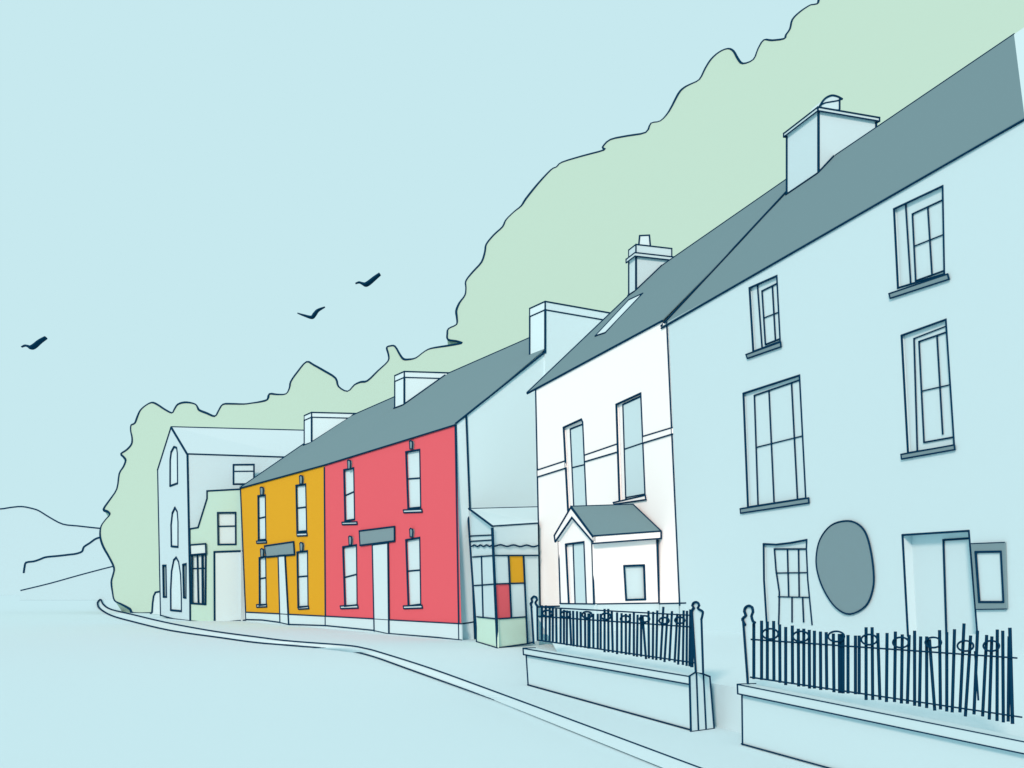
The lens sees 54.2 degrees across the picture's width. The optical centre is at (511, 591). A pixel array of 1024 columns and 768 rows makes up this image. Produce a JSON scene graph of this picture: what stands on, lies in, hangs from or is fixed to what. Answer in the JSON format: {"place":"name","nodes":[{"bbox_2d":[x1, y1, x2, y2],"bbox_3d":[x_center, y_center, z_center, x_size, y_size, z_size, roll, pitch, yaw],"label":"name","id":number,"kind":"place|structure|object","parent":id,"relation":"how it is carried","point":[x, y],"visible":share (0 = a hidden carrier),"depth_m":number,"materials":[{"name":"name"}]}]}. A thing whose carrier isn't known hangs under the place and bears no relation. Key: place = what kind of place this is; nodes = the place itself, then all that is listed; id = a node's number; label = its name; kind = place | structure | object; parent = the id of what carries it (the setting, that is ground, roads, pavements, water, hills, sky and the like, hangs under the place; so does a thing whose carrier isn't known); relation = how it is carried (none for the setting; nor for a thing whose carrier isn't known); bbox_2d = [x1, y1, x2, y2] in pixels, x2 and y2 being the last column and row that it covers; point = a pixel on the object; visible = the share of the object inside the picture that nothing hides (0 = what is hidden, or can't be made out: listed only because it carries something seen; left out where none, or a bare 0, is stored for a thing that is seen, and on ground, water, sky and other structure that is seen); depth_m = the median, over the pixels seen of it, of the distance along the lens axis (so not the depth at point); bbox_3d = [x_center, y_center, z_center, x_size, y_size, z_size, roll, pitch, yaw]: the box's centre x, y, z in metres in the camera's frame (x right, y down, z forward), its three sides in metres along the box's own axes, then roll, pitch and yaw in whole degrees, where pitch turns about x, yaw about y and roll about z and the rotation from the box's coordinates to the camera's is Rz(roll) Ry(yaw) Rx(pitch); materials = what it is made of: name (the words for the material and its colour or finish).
{"place":"outdoors","nodes":[
{"label":"outdoors","id":0,"kind":"place"},
{"bbox_2d":[21,336,47,349],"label":"gull","id":1,"kind":"object","parent":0,"point":[37,343],"visible":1,"depth_m":44.89,"materials":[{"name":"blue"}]},
{"bbox_2d":[0,595,97,602],"bbox_3d":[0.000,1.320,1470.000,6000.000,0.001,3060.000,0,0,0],"label":"ground","id":2,"kind":"structure","parent":0,"point":[9,598],"depth_m":155.30,"materials":[{"name":"teal"}]},
{"bbox_2d":[97,599,701,767],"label":"kerb","id":3,"kind":"structure","parent":2,"relation":"on","point":[454,681],"depth_m":21.97,"materials":[{"name":"teal"}]},
{"bbox_2d":[0,506,99,594],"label":"distant hill","id":4,"kind":"structure","parent":0,"point":[28,533],"depth_m":428.33,"materials":[{"name":"teal plant"}]},
{"bbox_2d":[20,537,111,592],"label":"headland","id":5,"kind":"structure","parent":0,"point":[91,555],"depth_m":262.89,"materials":[{"name":"teal plant"}]},
{"bbox_2d":[19,566,112,599],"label":"slope","id":6,"kind":"structure","parent":0,"point":[93,585],"depth_m":160.60,"materials":[{"name":"teal plant"}]},
{"bbox_2d":[150,591,159,613],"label":"gate pier","id":7,"kind":"structure","parent":0,"point":[155,607],"depth_m":53.34,"materials":[{"name":"teal"}]},
{"bbox_2d":[297,306,324,318],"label":"gull","id":8,"kind":"object","parent":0,"point":[314,314],"visible":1,"depth_m":47.90,"materials":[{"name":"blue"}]},
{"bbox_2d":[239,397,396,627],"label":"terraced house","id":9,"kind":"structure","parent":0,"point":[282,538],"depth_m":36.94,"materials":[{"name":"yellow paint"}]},
{"bbox_2d":[256,494,266,543],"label":"window","id":10,"kind":"structure","parent":9,"relation":"in","point":[262,540],"depth_m":39.09,"materials":[{"name":"blue"}]},
{"bbox_2d":[256,556,266,607],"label":"window","id":11,"kind":"structure","parent":9,"relation":"in","point":[263,602],"depth_m":38.99,"materials":[{"name":"blue"}]},
{"bbox_2d":[277,554,288,624],"bbox_3d":[-8.365,-0.089,36.638,0.089,2.584,1.276,0,0,-31],"label":"door","id":12,"kind":"structure","parent":9,"relation":"in","point":[282,567],"depth_m":36.64,"materials":[{"name":"teal"}]},
{"bbox_2d":[295,483,307,536],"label":"window","id":13,"kind":"structure","parent":9,"relation":"in","point":[301,507],"depth_m":35.19,"materials":[{"name":"blue"}]},
{"bbox_2d":[296,550,309,609],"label":"window","id":14,"kind":"structure","parent":9,"relation":"in","point":[302,576],"depth_m":35.01,"materials":[{"name":"blue glass"}]},
{"bbox_2d":[0,603,661,767],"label":"road","id":15,"kind":"structure","parent":0,"point":[87,685],"depth_m":11.09,"materials":[{"name":"teal"}]},
{"bbox_2d":[355,273,380,286],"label":"gull","id":16,"kind":"object","parent":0,"point":[370,281],"visible":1,"depth_m":41.89,"materials":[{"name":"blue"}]},
{"bbox_2d":[0,0,816,527],"label":"sky","id":17,"kind":"structure","parent":0,"point":[181,181],"materials":[{"name":"blue"}]},
{"bbox_2d":[102,600,823,767],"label":"pavement","id":18,"kind":"structure","parent":0,"point":[502,670],"depth_m":11.37,"materials":[{"name":"teal"}]},
{"bbox_2d":[189,488,245,620],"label":"corner shop","id":19,"kind":"structure","parent":18,"relation":"on","point":[215,564],"depth_m":41.47,"materials":[{"name":"teal paint"}]},
{"bbox_2d":[191,554,206,604],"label":"display window","id":20,"kind":"structure","parent":19,"relation":"in","point":[198,562],"depth_m":41.43,"materials":[{"name":"blue"}]},
{"bbox_2d":[217,512,236,544],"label":"window","id":21,"kind":"structure","parent":19,"relation":"in","point":[226,521],"depth_m":41.56,"materials":[{"name":"white glass"}]},
{"bbox_2d":[213,550,245,620],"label":"garage door","id":22,"kind":"structure","parent":19,"relation":"in","point":[226,564],"depth_m":41.50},
{"bbox_2d":[157,426,303,620],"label":"gabled hall","id":23,"kind":"structure","parent":18,"relation":"on","point":[195,464],"depth_m":43.61,"materials":[{"name":"blue"}]},
{"bbox_2d":[162,564,166,597],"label":"slit window","id":24,"kind":"structure","parent":23,"relation":"in","point":[164,567],"depth_m":46.11,"materials":[{"name":"blue"}]},
{"bbox_2d":[169,446,177,486],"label":"arched window","id":25,"kind":"structure","parent":23,"relation":"in","point":[173,460],"depth_m":44.49,"materials":[{"name":"blue"}]},
{"bbox_2d":[170,507,178,547],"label":"arched window","id":26,"kind":"structure","parent":23,"relation":"in","point":[174,524],"depth_m":44.32,"materials":[{"name":"blue"}]},
{"bbox_2d":[170,556,181,611],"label":"arched door","id":27,"kind":"structure","parent":23,"relation":"in","point":[175,578],"depth_m":43.99,"materials":[{"name":"teal"}]},
{"bbox_2d":[182,563,186,598],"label":"slit window","id":28,"kind":"structure","parent":23,"relation":"in","point":[184,566],"depth_m":42.68,"materials":[{"name":"blue"}]},
{"bbox_2d":[233,464,254,484],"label":"side window","id":29,"kind":"structure","parent":23,"relation":"in","point":[242,473],"depth_m":42.16,"materials":[{"name":"blue"}]},
{"bbox_2d":[467,506,539,647],"bbox_3d":[-0.239,-0.471,23.787,1.840,3.385,5.132,0,0,0],"label":"glazed shopfront","id":30,"kind":"object","parent":18,"relation":"on","point":[503,547],"visible":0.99,"depth_m":22.16,"materials":[{"name":"teal"}]},
{"bbox_2d":[522,647,714,731],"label":"garden wall","id":31,"kind":"structure","parent":18,"relation":"on","point":[676,699],"depth_m":9.88,"materials":[{"name":"teal"}]},
{"bbox_2d":[529,595,703,673],"bbox_3d":[0.941,0.370,10.690,0.070,0.657,4.630,0,0,-18],"label":"iron railing","id":32,"kind":"object","parent":31,"relation":"on","point":[694,656],"visible":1,"depth_m":10.00,"materials":[{"name":"black metal"}]},
{"bbox_2d":[324,301,609,639],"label":"terraced house","id":33,"kind":"structure","parent":0,"point":[421,469],"depth_m":27.09,"materials":[{"name":"red paint"}]},
{"bbox_2d":[341,467,357,524],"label":"window","id":34,"kind":"structure","parent":33,"relation":"in","point":[349,497],"depth_m":31.33,"materials":[{"name":"blue"}]},
{"bbox_2d":[340,544,358,608],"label":"window","id":35,"kind":"structure","parent":33,"relation":"in","point":[350,565],"depth_m":31.26,"materials":[{"name":"blue glass"}]},
{"bbox_2d":[371,542,389,633],"bbox_3d":[-3.809,-0.118,29.057,0.081,2.650,1.254,0,0,-31],"label":"door","id":36,"kind":"structure","parent":33,"relation":"in","point":[380,551],"depth_m":29.00,"materials":[{"name":"teal"}]},
{"bbox_2d":[403,449,422,512],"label":"window","id":37,"kind":"structure","parent":33,"relation":"in","point":[413,468],"depth_m":27.28,"materials":[{"name":"blue"}]},
{"bbox_2d":[403,537,422,608],"bbox_3d":[-2.659,-0.504,27.238,0.140,1.970,1.249,0,0,-31],"label":"window","id":38,"kind":"structure","parent":33,"relation":"in","point":[413,557],"depth_m":27.28,"materials":[{"name":"blue"}]},
{"bbox_2d":[99,0,1023,612],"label":"woodland","id":39,"kind":"object","parent":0,"point":[703,156],"visible":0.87,"depth_m":57.64,"materials":[{"name":"green plant"}]},
{"bbox_2d":[539,617,1023,736],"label":"front garden","id":40,"kind":"object","parent":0,"point":[724,663],"visible":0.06,"depth_m":9.00,"materials":[{"name":"teal"}]},
{"bbox_2d":[526,179,785,634],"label":"terraced house","id":41,"kind":"structure","parent":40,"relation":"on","point":[606,516],"depth_m":18.32,"materials":[{"name":"white paint"}]},
{"bbox_2d":[562,418,586,510],"bbox_3d":[1.332,-2.576,20.683,0.112,1.915,1.361,0,0,-18],"label":"window","id":42,"kind":"structure","parent":41,"relation":"in","point":[574,444],"depth_m":20.73,"materials":[{"name":"blue glass"}]},
{"bbox_2d":[612,392,646,503],"bbox_3d":[2.160,-2.558,18.077,0.125,1.930,1.448,0,0,-18],"label":"window","id":43,"kind":"structure","parent":41,"relation":"in","point":[632,467],"depth_m":18.09,"materials":[{"name":"blue glass"}]},
{"bbox_2d":[660,28,1023,652],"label":"terraced house","id":44,"kind":"structure","parent":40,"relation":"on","point":[844,321],"depth_m":11.97,"materials":[{"name":"blue paint"}]},
{"bbox_2d":[745,275,781,358],"bbox_3d":[3.512,-3.804,13.843,0.109,1.056,0.914,0,0,-18],"label":"window","id":45,"kind":"structure","parent":44,"relation":"in","point":[766,338],"depth_m":13.85,"materials":[{"name":"blue"}]},
{"bbox_2d":[739,374,809,513],"bbox_3d":[3.586,-1.994,13.614,0.109,1.743,1.704,0,0,-18],"label":"window","id":46,"kind":"structure","parent":44,"relation":"in","point":[773,421],"depth_m":13.62,"materials":[{"name":"blue glass"}]},
{"bbox_2d":[763,539,812,625],"bbox_3d":[3.690,-0.108,13.317,0.092,1.154,1.170,0,0,-18],"label":"window","id":47,"kind":"structure","parent":44,"relation":"in","point":[787,589],"depth_m":13.34,"materials":[{"name":"blue"}]},
{"bbox_2d":[815,520,874,614],"bbox_3d":[4.021,-0.296,12.114,0.029,1.147,1.144,0,0,-18],"label":"oval sign","id":48,"kind":"object","parent":44,"relation":"attached to","point":[844,564],"visible":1,"depth_m":12.06,"materials":[{"name":"grey paint"}]},
{"bbox_2d":[888,185,949,298],"bbox_3d":[4.458,-3.793,10.895,0.107,1.077,0.963,0,0,-18],"label":"window","id":49,"kind":"structure","parent":44,"relation":"in","point":[920,222],"depth_m":10.89,"materials":[{"name":"blue"}]},
{"bbox_2d":[900,319,955,459],"bbox_3d":[4.498,-2.170,10.768,0.107,1.408,0.861,0,0,-18],"label":"window","id":50,"kind":"structure","parent":44,"relation":"in","point":[926,348],"depth_m":10.79,"materials":[{"name":"blue glass"}]},
{"bbox_2d":[901,530,977,635],"bbox_3d":[4.603,-0.076,10.639,0.192,1.142,1.141,0,0,-18],"label":"door","id":51,"kind":"structure","parent":44,"relation":"in","point":[944,590],"depth_m":10.70,"materials":[{"name":"teal"}]},
{"bbox_2d":[970,542,1007,609],"bbox_3d":[4.726,-0.157,9.912,0.034,0.677,0.469,0,0,-18],"label":"notice board","id":52,"kind":"object","parent":44,"relation":"attached to","point":[989,560],"visible":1,"depth_m":9.90,"materials":[{"name":"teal paint"}]},
{"bbox_2d":[736,683,1023,767],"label":"garden wall","id":53,"kind":"structure","parent":0,"point":[819,731],"depth_m":6.48,"materials":[{"name":"teal"}]},
{"bbox_2d":[741,604,1021,723],"bbox_3d":[2.256,0.408,6.611,0.061,0.623,2.823,0,0,-18],"label":"iron railing","id":54,"kind":"object","parent":53,"relation":"on","point":[747,620],"visible":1,"depth_m":6.23,"materials":[{"name":"black metal"}]}
]}

